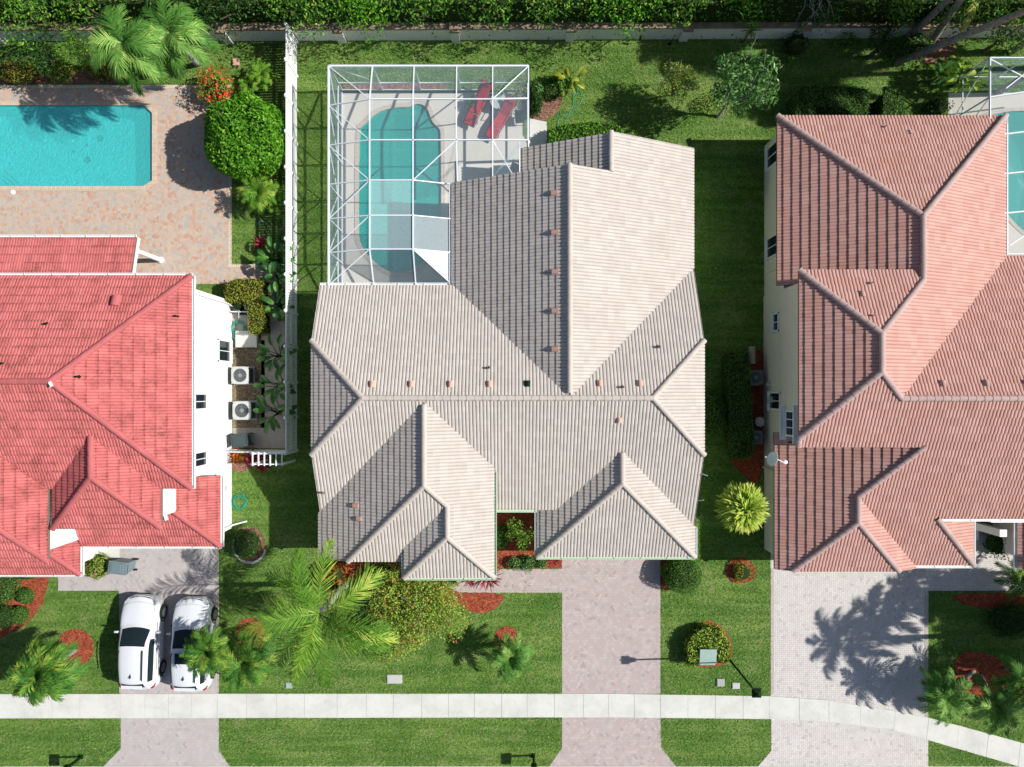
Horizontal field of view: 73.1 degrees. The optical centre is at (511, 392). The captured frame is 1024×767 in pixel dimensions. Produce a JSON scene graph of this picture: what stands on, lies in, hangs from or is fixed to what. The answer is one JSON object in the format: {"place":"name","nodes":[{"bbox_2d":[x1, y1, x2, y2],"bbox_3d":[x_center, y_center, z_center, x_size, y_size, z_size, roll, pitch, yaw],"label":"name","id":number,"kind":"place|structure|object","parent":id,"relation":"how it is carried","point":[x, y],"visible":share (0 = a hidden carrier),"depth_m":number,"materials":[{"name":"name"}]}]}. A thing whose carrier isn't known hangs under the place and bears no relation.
{"place":"outdoors","nodes":[
{"label":"outdoors","id":0,"kind":"place"},
{"bbox_2d":[58,549,217,693],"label":"driveway","id":1,"kind":"structure","parent":0,"point":[170,578],"depth_m":35.99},
{"bbox_2d":[85,551,109,580],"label":"shrub","id":2,"kind":"object","parent":1,"relation":"on","point":[97,565],"visible":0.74,"depth_m":35.16,"materials":[{"name":"green plant"}]},
{"bbox_2d":[108,558,138,574],"bbox_3d":[-19.858,8.883,35.427,1.024,1.140,0.648,7,90,0],"label":"wheelie bin","id":3,"kind":"object","parent":1,"relation":"on","point":[123,566],"visible":1,"depth_m":34.91,"materials":[{"name":"grey plastic"}]},
{"bbox_2d":[114,594,167,689],"bbox_3d":[-18.907,12.726,35.125,2.320,1.770,4.770,1,90,0],"label":"parked car","id":4,"kind":"object","parent":1,"relation":"on","point":[141,664],"visible":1,"depth_m":34.83,"materials":[{"name":"white paint"}]},
{"bbox_2d":[166,596,217,691],"bbox_3d":[-16.277,12.837,35.125,2.320,1.770,4.770,1,90,0],"label":"parked car","id":5,"kind":"object","parent":1,"relation":"on","point":[198,613],"visible":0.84,"depth_m":34.89,"materials":[{"name":"white paint"}]},
{"bbox_2d":[104,718,228,765],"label":"driveway","id":6,"kind":"structure","parent":0,"point":[169,741],"depth_m":35.99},
{"bbox_2d":[233,321,284,447],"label":"path","id":7,"kind":"structure","parent":0,"point":[260,438],"depth_m":35.99,"materials":[{"name":"concrete"}]},
{"bbox_2d":[253,364,295,402],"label":"broadleaf plant","id":8,"kind":"object","parent":7,"relation":"on","point":[278,373],"visible":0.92,"depth_m":34.83,"materials":[{"name":"green plant"}]},
{"bbox_2d":[253,388,298,433],"bbox_3d":[-12.041,0.804,35.310,2.120,1.405,2.060,-37,90,0],"label":"broadleaf plant","id":9,"kind":"object","parent":7,"relation":"on","point":[272,422],"visible":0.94,"depth_m":34.93,"materials":[{"name":"green plant"}]},
{"bbox_2d":[256,333,297,371],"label":"broadleaf plant","id":10,"kind":"object","parent":7,"relation":"on","point":[264,350],"visible":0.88,"depth_m":35.05,"materials":[{"name":"green plant"}]},
{"bbox_2d":[340,93,526,282],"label":"patio","id":11,"kind":"structure","parent":0,"point":[474,159],"depth_m":35.99,"materials":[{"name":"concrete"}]},
{"bbox_2d":[355,100,444,276],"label":"swimming pool","id":12,"kind":"structure","parent":11,"relation":"in","point":[390,159],"depth_m":37.30,"materials":[{"name":"teal liquid"}]},
{"bbox_2d":[328,65,529,284],"bbox_3d":[-3.959,-10.459,34.292,9.737,3.375,10.611,0,90,0],"label":"pool cage","id":13,"kind":"object","parent":11,"relation":"on","point":[437,260],"visible":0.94,"depth_m":33.20,"materials":[{"name":"white metal"}]},
{"bbox_2d":[463,79,491,127],"bbox_3d":[-1.703,-14.803,35.534,0.760,0.938,2.258,27,90,0],"label":"sun lounger","id":14,"kind":"object","parent":11,"relation":"on","point":[473,112],"visible":0.94,"depth_m":35.52,"materials":[{"name":"red fabric"}]},
{"bbox_2d":[485,95,516,138],"bbox_3d":[-0.532,-14.043,35.533,0.760,0.939,2.156,32,90,0],"label":"sun lounger","id":15,"kind":"object","parent":11,"relation":"on","point":[507,107],"visible":0.93,"depth_m":35.52,"materials":[{"name":"red fabric"}]},
{"bbox_2d":[0,38,1023,766],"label":"ground","id":16,"kind":"structure","parent":0,"point":[302,468],"depth_m":36.00,"materials":[{"name":"green plant"}]},
{"bbox_2d":[0,577,48,637],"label":"mulch bed","id":17,"kind":"object","parent":16,"relation":"on","point":[38,586],"visible":0.39,"depth_m":35.98,"materials":[{"name":"wood"}]},
{"bbox_2d":[0,577,21,604],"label":"shrub","id":18,"kind":"object","parent":17,"relation":"on","point":[8,585],"visible":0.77,"depth_m":35.31,"materials":[{"name":"green plant"}]},
{"bbox_2d":[0,0,67,51],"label":"tree","id":19,"kind":"object","parent":16,"relation":"on","point":[45,19],"visible":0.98,"depth_m":32.61,"materials":[{"name":"green plant"}]},
{"bbox_2d":[0,69,137,83],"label":"mulch bed","id":20,"kind":"object","parent":16,"relation":"on","point":[82,76],"visible":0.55,"depth_m":35.97,"materials":[{"name":"wood"}]},
{"bbox_2d":[0,61,44,84],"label":"shrub","id":21,"kind":"object","parent":20,"relation":"on","point":[11,71],"visible":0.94,"depth_m":35.19,"materials":[{"name":"green plant"}]},
{"bbox_2d":[5,26,63,76],"bbox_3d":[-23.322,-16.795,34.578,2.451,2.875,2.373,19,90,0],"label":"tree","id":22,"kind":"object","parent":20,"relation":"on","point":[48,57],"visible":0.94,"depth_m":33.75,"materials":[{"name":"green plant"}]},
{"bbox_2d":[45,59,76,82],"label":"shrub","id":23,"kind":"object","parent":20,"relation":"on","point":[62,70],"visible":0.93,"depth_m":35.35,"materials":[{"name":"green plant"}]},
{"bbox_2d":[51,20,95,69],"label":"tree","id":24,"kind":"object","parent":16,"relation":"on","point":[80,48],"visible":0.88,"depth_m":33.72,"materials":[{"name":"green plant"}]},
{"bbox_2d":[59,629,93,664],"bbox_3d":[-22.671,13.271,35.981,1.942,0.001,1.916,0,90,0],"label":"mulch bed","id":25,"kind":"object","parent":16,"relation":"on","point":[84,653],"visible":0.65,"depth_m":35.98,"materials":[{"name":"wood"}]},
{"bbox_2d":[5,635,89,706],"bbox_3d":[-22.663,13.521,34.114,3.499,3.787,3.467,0,90,0],"label":"palm tree","id":26,"kind":"object","parent":25,"relation":"on","point":[39,675],"visible":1,"depth_m":32.82,"materials":[{"name":"green plant"}]},
{"bbox_2d":[53,0,103,28],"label":"tree","id":27,"kind":"object","parent":16,"relation":"on","point":[81,9],"visible":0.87,"depth_m":32.72,"materials":[{"name":"green plant"}]},
{"bbox_2d":[0,235,246,576],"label":"house","id":28,"kind":"structure","parent":16,"relation":"on","point":[115,404],"depth_m":30.16,"materials":[{"name":"red tile"}]},
{"bbox_2d":[85,3,179,96],"bbox_3d":[-17.088,-15.248,32.863,3.783,6.368,3.500,39,90,0],"label":"palm tree","id":29,"kind":"object","parent":16,"relation":"on","point":[113,29],"visible":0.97,"depth_m":30.14,"materials":[{"name":"green plant"}]},
{"bbox_2d":[0,88,276,320],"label":"pool deck","id":30,"kind":"structure","parent":16,"relation":"on","point":[175,216],"depth_m":35.99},
{"bbox_2d":[0,101,156,190],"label":"swimming pool","id":31,"kind":"structure","parent":30,"relation":"in","point":[78,145],"depth_m":37.25,"materials":[{"name":"liquid"}]},
{"bbox_2d":[0,85,267,266],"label":"deck border","id":32,"kind":"object","parent":30,"relation":"on","point":[230,264],"visible":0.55,"depth_m":35.99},
{"bbox_2d":[192,64,236,107],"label":"shrub","id":33,"kind":"object","parent":30,"relation":"on","point":[214,87],"visible":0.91,"depth_m":34.87,"materials":[{"name":"green plant"}]},
{"bbox_2d":[223,276,270,335],"bbox_3d":[-13.519,-4.406,35.426,2.257,1.149,3.016,0,90,0],"label":"hedge","id":34,"kind":"object","parent":30,"relation":"on","point":[250,292],"visible":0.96,"depth_m":35.12,"materials":[{"name":"green plant"}]},
{"bbox_2d":[134,0,221,79],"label":"palm tree","id":35,"kind":"object","parent":16,"relation":"on","point":[176,19],"visible":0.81,"depth_m":30.81,"materials":[{"name":"green plant"}]},
{"bbox_2d":[178,624,232,677],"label":"palm tree","id":36,"kind":"object","parent":16,"relation":"on","point":[202,651],"visible":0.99,"depth_m":32.97,"materials":[{"name":"green plant"}]},
{"bbox_2d":[188,0,266,44],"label":"tree","id":37,"kind":"object","parent":16,"relation":"on","point":[225,10],"visible":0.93,"depth_m":32.53,"materials":[{"name":"green plant"}]},
{"bbox_2d":[203,90,284,179],"bbox_3d":[-13.137,-12.609,34.252,4.033,3.525,4.277,0,90,0],"label":"round tree","id":38,"kind":"object","parent":16,"relation":"on","point":[243,132],"visible":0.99,"depth_m":33.23,"materials":[{"name":"green plant"}]},
{"bbox_2d":[217,627,278,693],"bbox_3d":[-13.000,13.149,34.439,3.114,3.196,3.131,0,90,0],"label":"palm tree","id":39,"kind":"object","parent":16,"relation":"on","point":[245,662],"visible":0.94,"depth_m":33.38,"materials":[{"name":"green plant"}]},
{"bbox_2d":[233,340,264,427],"bbox_3d":[-13.667,-0.435,35.994,1.667,0.001,4.574,0,90,0],"label":"planting strip","id":40,"kind":"object","parent":16,"relation":"on","point":[245,356],"visible":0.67,"depth_m":35.99,"materials":[{"name":"soil"}]},
{"bbox_2d":[231,366,254,384],"bbox_3d":[-13.823,-0.870,35.599,0.963,0.802,0.963,0,90,0],"label":"ac condenser","id":41,"kind":"object","parent":40,"relation":"on","point":[242,375],"visible":1,"depth_m":35.25,"materials":[{"name":"metal"}]},
{"bbox_2d":[233,400,256,419],"bbox_3d":[-13.733,0.924,35.599,1.008,0.802,1.008,0,90,0],"label":"ac condenser","id":42,"kind":"object","parent":40,"relation":"on","point":[242,409],"visible":1,"depth_m":35.22,"materials":[{"name":"metal"}]},
{"bbox_2d":[235,527,265,560],"bbox_3d":[-13.625,7.918,35.981,1.686,0.001,1.852,0,90,0],"label":"mulch bed","id":43,"kind":"object","parent":16,"relation":"on","point":[258,554],"visible":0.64,"depth_m":35.98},
{"bbox_2d":[229,528,261,559],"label":"shrub","id":44,"kind":"object","parent":43,"relation":"on","point":[245,544],"visible":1,"depth_m":35.22,"materials":[{"name":"green plant"}]},
{"bbox_2d":[236,173,284,214],"bbox_3d":[-12.639,-10.078,35.010,2.426,1.981,2.166,0,90,0],"label":"palm plant","id":45,"kind":"object","parent":16,"relation":"on","point":[253,194],"visible":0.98,"depth_m":34.46,"materials":[{"name":"green plant"}]},
{"bbox_2d":[244,58,280,91],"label":"palm plant","id":46,"kind":"object","parent":16,"relation":"on","point":[260,73],"visible":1,"depth_m":34.92,"materials":[{"name":"green plant"}]},
{"bbox_2d":[255,236,295,278],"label":"broadleaf plant","id":47,"kind":"object","parent":16,"relation":"on","point":[278,245],"visible":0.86,"depth_m":34.97,"materials":[{"name":"green plant"}]},
{"bbox_2d":[258,260,296,295],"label":"broadleaf plant","id":48,"kind":"object","parent":16,"relation":"on","point":[273,287],"visible":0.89,"depth_m":34.84,"materials":[{"name":"green plant"}]},
{"bbox_2d":[262,290,294,319],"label":"broadleaf plant","id":49,"kind":"object","parent":16,"relation":"on","point":[280,297],"visible":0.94,"depth_m":34.94,"materials":[{"name":"green plant"}]},
{"bbox_2d":[283,22,297,454],"bbox_3d":[-11.148,-7.593,34.995,0.200,2.010,21.422,0,90,0],"label":"picket fence","id":50,"kind":"object","parent":16,"relation":"on","point":[291,108],"visible":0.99,"depth_m":34.88,"materials":[{"name":"white plastic"}]},
{"bbox_2d":[260,0,333,43],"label":"tree","id":51,"kind":"object","parent":16,"relation":"on","point":[306,15],"visible":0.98,"depth_m":32.80,"materials":[{"name":"green plant"}]},
{"bbox_2d":[235,536,399,688],"bbox_3d":[-8.349,9.816,32.787,6.797,6.434,6.217,-36,90,0],"label":"palm tree","id":52,"kind":"object","parent":16,"relation":"on","point":[362,630],"visible":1,"depth_m":30.07,"materials":[{"name":"green plant"}]},
{"bbox_2d":[323,560,351,596],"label":"croton plant","id":53,"kind":"object","parent":16,"relation":"on","point":[342,576],"visible":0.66,"depth_m":35.13,"materials":[{"name":"orange plant"}]},
{"bbox_2d":[326,0,405,43],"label":"tree","id":54,"kind":"object","parent":16,"relation":"on","point":[362,11],"visible":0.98,"depth_m":32.58,"materials":[{"name":"green plant"}]},
{"bbox_2d":[343,84,447,88],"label":"mulch bed","id":55,"kind":"object","parent":16,"relation":"on","point":[402,86],"visible":0.73,"depth_m":35.97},
{"bbox_2d":[345,562,470,656],"bbox_3d":[-5.100,10.523,34.708,6.510,3.515,5.771,0,90,0],"label":"flowering shrub","id":56,"kind":"object","parent":16,"relation":"on","point":[416,602],"visible":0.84,"depth_m":34.47,"materials":[{"name":"green plant"}]},
{"bbox_2d":[336,560,503,612],"bbox_3d":[-4.662,8.858,35.979,9.236,0.001,3.645,15,90,0],"label":"mulch bed","id":57,"kind":"object","parent":16,"relation":"on","point":[482,602],"visible":0.3,"depth_m":35.98,"materials":[{"name":"wood"}]},
{"bbox_2d":[394,0,460,29],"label":"tree","id":58,"kind":"object","parent":16,"relation":"on","point":[424,13],"visible":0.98,"depth_m":32.76,"materials":[{"name":"green plant"}]},
{"bbox_2d":[457,0,513,30],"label":"tree","id":59,"kind":"object","parent":16,"relation":"on","point":[491,3],"visible":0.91,"depth_m":32.65,"materials":[{"name":"green plant"}]},
{"bbox_2d":[495,626,519,647],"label":"mulch bed","id":60,"kind":"object","parent":16,"relation":"on","point":[511,631],"visible":0.43,"depth_m":35.98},
{"bbox_2d":[485,631,534,681],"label":"palm tree","id":61,"kind":"object","parent":60,"relation":"on","point":[520,656],"visible":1,"depth_m":34.02,"materials":[{"name":"green plant"}]},
{"bbox_2d":[309,130,707,579],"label":"house","id":62,"kind":"structure","parent":16,"relation":"on","point":[542,356],"depth_m":31.67,"materials":[{"name":"tile"}]},
{"bbox_2d":[0,766,1018,766],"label":"kerb","id":63,"kind":"structure","parent":16,"relation":"on","point":[519,766],"depth_m":35.98,"materials":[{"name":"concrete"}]},
{"bbox_2d":[0,0,1023,42],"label":"tall hedge","id":64,"kind":"object","parent":16,"relation":"on","point":[777,11],"visible":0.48,"depth_m":33.86,"materials":[{"name":"green plant"}]},
{"bbox_2d":[0,21,1023,43],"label":"boundary wall","id":65,"kind":"structure","parent":16,"relation":"on","point":[275,31],"depth_m":35.11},
{"bbox_2d":[497,513,561,568],"bbox_3d":[0.705,7.157,35.978,3.940,0.001,4.076,0,90,0],"label":"mulch bed","id":66,"kind":"object","parent":16,"relation":"on","point":[527,520],"visible":0.29,"depth_m":35.98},
{"bbox_2d":[530,119,546,145],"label":"stepping slab","id":67,"kind":"structure","parent":16,"relation":"on","point":[538,131],"depth_m":35.95,"materials":[{"name":"concrete"}]},
{"bbox_2d":[531,91,561,120],"bbox_3d":[1.852,-14.925,35.972,1.624,0.001,1.707,0,90,0],"label":"mulch bed","id":68,"kind":"object","parent":16,"relation":"on","point":[550,108],"visible":0.62,"depth_m":35.97,"materials":[{"name":"soil"}]},
{"bbox_2d":[525,0,588,29],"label":"tree","id":69,"kind":"object","parent":16,"relation":"on","point":[550,11],"visible":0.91,"depth_m":32.55,"materials":[{"name":"green plant"}]},
{"bbox_2d":[545,121,623,143],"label":"hedge","id":70,"kind":"object","parent":16,"relation":"on","point":[566,131],"visible":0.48,"depth_m":35.17,"materials":[{"name":"green plant"}]},
{"bbox_2d":[586,0,658,38],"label":"tree","id":71,"kind":"object","parent":16,"relation":"on","point":[623,11],"visible":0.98,"depth_m":32.69,"materials":[{"name":"green plant"}]},
{"bbox_2d":[660,560,674,590],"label":"mulch bed","id":72,"kind":"object","parent":16,"relation":"on","point":[662,581],"visible":0.26,"depth_m":35.98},
{"bbox_2d":[660,560,701,593],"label":"shrub","id":73,"kind":"object","parent":72,"relation":"on","point":[681,574],"visible":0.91,"depth_m":34.96,"materials":[{"name":"green plant"}]},
{"bbox_2d":[649,59,702,106],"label":"tree","id":74,"kind":"object","parent":16,"relation":"on","point":[673,87],"visible":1,"depth_m":33.81,"materials":[{"name":"green plant"}]},
{"bbox_2d":[695,621,731,666],"bbox_3d":[10.279,13.098,35.978,2.452,0.001,2.430,0,90,0],"label":"mulch bed","id":75,"kind":"object","parent":16,"relation":"on","point":[726,634],"visible":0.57,"depth_m":35.98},
{"bbox_2d":[683,622,731,668],"bbox_3d":[10.087,13.038,35.548,2.452,0.904,2.270,0,90,0],"label":"hedge","id":76,"kind":"object","parent":75,"relation":"on","point":[703,635],"visible":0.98,"depth_m":35.35,"materials":[{"name":"green plant"}]},
{"bbox_2d":[704,389,726,439],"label":"shrub","id":77,"kind":"object","parent":16,"relation":"on","point":[714,419],"visible":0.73,"depth_m":34.89,"materials":[{"name":"green plant"}]},
{"bbox_2d":[713,481,770,534],"bbox_3d":[11.353,5.700,34.275,2.753,3.450,2.674,0,90,0],"label":"dracaena plant","id":78,"kind":"object","parent":16,"relation":"on","point":[729,509],"visible":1,"depth_m":33.40,"materials":[{"name":"green plant"}]},
{"bbox_2d":[722,350,763,483],"bbox_3d":[12.104,1.253,35.976,2.258,0.001,7.004,0,90,0],"label":"mulch bed","id":79,"kind":"object","parent":16,"relation":"on","point":[750,469],"visible":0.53,"depth_m":35.98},
{"bbox_2d":[720,349,756,459],"bbox_3d":[11.611,0.636,35.389,1.525,1.223,5.760,-3,90,0],"label":"hedge","id":80,"kind":"object","parent":79,"relation":"on","point":[736,369],"visible":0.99,"depth_m":35.07,"materials":[{"name":"green plant"}]},
{"bbox_2d":[705,37,782,117],"bbox_3d":[10.901,-14.450,33.464,3.544,5.114,3.510,-24,90,0],"label":"tree","id":81,"kind":"object","parent":16,"relation":"on","point":[730,91],"visible":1,"depth_m":32.14,"materials":[{"name":"green plant"}]},
{"bbox_2d":[780,28,808,60],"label":"shrub","id":82,"kind":"object","parent":16,"relation":"on","point":[795,45],"visible":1,"depth_m":35.25,"materials":[{"name":"green plant"}]},
{"bbox_2d":[784,84,872,115],"bbox_3d":[16.171,-14.686,35.253,4.024,1.494,1.851,0,90,0],"label":"hedge","id":83,"kind":"object","parent":16,"relation":"on","point":[825,100],"visible":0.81,"depth_m":34.82,"materials":[{"name":"green plant"}]},
{"bbox_2d":[864,12,910,70],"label":"tree","id":84,"kind":"object","parent":16,"relation":"on","point":[881,42],"visible":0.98,"depth_m":34.21,"materials":[{"name":"green plant"}]},
{"bbox_2d":[870,91,906,115],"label":"hedge","id":85,"kind":"object","parent":16,"relation":"on","point":[888,104],"visible":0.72,"depth_m":34.77,"materials":[{"name":"green plant"}]},
{"bbox_2d":[762,112,1023,573],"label":"house","id":86,"kind":"structure","parent":16,"relation":"on","point":[893,325],"depth_m":31.78,"materials":[{"name":"tile"}]},
{"bbox_2d":[896,29,932,66],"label":"shrub","id":87,"kind":"object","parent":16,"relation":"on","point":[918,41],"visible":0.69,"depth_m":35.05,"materials":[{"name":"green plant"}]},
{"bbox_2d":[922,55,961,93],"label":"palm plant","id":88,"kind":"object","parent":16,"relation":"on","point":[947,68],"visible":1,"depth_m":34.79,"materials":[{"name":"green plant"}]},
{"bbox_2d":[917,666,975,726],"bbox_3d":[22.066,15.054,34.544,4.220,3.077,2.844,0,90,0],"label":"palm tree","id":89,"kind":"object","parent":16,"relation":"on","point":[946,697],"visible":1,"depth_m":33.58,"materials":[{"name":"green plant"}]},
{"bbox_2d":[893,8,1023,65],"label":"palm tree","id":90,"kind":"object","parent":16,"relation":"on","point":[960,36],"visible":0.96,"depth_m":32.78,"materials":[{"name":"brown plant"}]},
{"bbox_2d":[943,59,988,93],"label":"broadleaf plant","id":91,"kind":"object","parent":16,"relation":"on","point":[969,80],"visible":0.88,"depth_m":34.83,"materials":[{"name":"green plant"}]},
{"bbox_2d":[932,0,1012,44],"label":"tree","id":92,"kind":"object","parent":16,"relation":"on","point":[958,12],"visible":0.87,"depth_m":32.70,"materials":[{"name":"green plant"}]},
{"bbox_2d":[954,651,1010,695],"bbox_3d":[24.553,14.655,35.975,2.961,0.001,2.364,0,90,0],"label":"mulch bed","id":93,"kind":"object","parent":16,"relation":"on","point":[976,661],"visible":0.65,"depth_m":35.98,"materials":[{"name":"wood"}]},
{"bbox_2d":[953,593,1023,608],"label":"mulch bed","id":94,"kind":"object","parent":16,"relation":"on","point":[986,600],"visible":0.74,"depth_m":35.98,"materials":[{"name":"soil"}]},
{"bbox_2d":[965,673,1023,735],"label":"palm tree","id":95,"kind":"object","parent":16,"relation":"on","point":[999,707],"visible":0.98,"depth_m":33.36,"materials":[{"name":"green plant"}]},
{"bbox_2d":[982,7,1023,60],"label":"tree","id":96,"kind":"object","parent":16,"relation":"on","point":[998,38],"visible":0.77,"depth_m":33.97,"materials":[{"name":"green plant"}]},
{"bbox_2d":[988,599,1023,639],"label":"shrub","id":97,"kind":"object","parent":16,"relation":"on","point":[1006,619],"visible":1,"depth_m":35.36,"materials":[{"name":"green plant"}]},
{"bbox_2d":[989,653,1023,703],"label":"palm tree","id":98,"kind":"object","parent":16,"relation":"on","point":[1016,669],"visible":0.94,"depth_m":33.58,"materials":[{"name":"green plant"}]},
{"bbox_2d":[0,693,1023,766],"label":"sidewalk","id":99,"kind":"structure","parent":0,"point":[338,705],"depth_m":35.95,"materials":[{"name":"concrete"}]},
{"bbox_2d":[447,560,659,693],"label":"driveway","id":100,"kind":"structure","parent":0,"point":[610,626],"depth_m":35.99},
{"bbox_2d":[657,560,659,692],"bbox_3d":[7.685,12.130,35.988,0.160,0.001,7.037,0,90,0],"label":"driveway border","id":101,"kind":"object","parent":100,"relation":"on","point":[658,626],"visible":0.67,"depth_m":35.99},
{"bbox_2d":[551,717,674,765],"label":"driveway","id":102,"kind":"structure","parent":0,"point":[610,741],"depth_m":35.99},
{"bbox_2d":[759,719,927,765],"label":"driveway","id":103,"kind":"structure","parent":0,"point":[807,743],"depth_m":35.99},
{"bbox_2d":[771,531,1021,716],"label":"driveway","id":104,"kind":"structure","parent":0,"point":[857,638],"depth_m":35.99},
{"bbox_2d":[771,568,773,694],"bbox_3d":[13.611,12.463,35.988,0.160,0.001,6.593,0,90,0],"label":"driveway border","id":105,"kind":"object","parent":104,"relation":"on","point":[772,632],"visible":1,"depth_m":35.99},
{"bbox_2d":[993,559,1023,598],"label":"palm plant","id":106,"kind":"object","parent":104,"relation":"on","point":[1008,572],"visible":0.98,"depth_m":34.48,"materials":[{"name":"green plant"}]},
{"bbox_2d":[948,93,1023,255],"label":"patio","id":107,"kind":"structure","parent":0,"point":[998,103],"depth_m":35.99,"materials":[{"name":"concrete"}]},
{"bbox_2d":[953,57,1023,254],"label":"pool cage","id":108,"kind":"object","parent":107,"relation":"on","point":[989,59],"visible":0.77,"depth_m":33.09,"materials":[{"name":"white metal"}]},
{"bbox_2d":[982,107,1023,234],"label":"swimming pool","id":109,"kind":"structure","parent":107,"relation":"in","point":[1016,164],"depth_m":37.30,"materials":[{"name":"liquid"}]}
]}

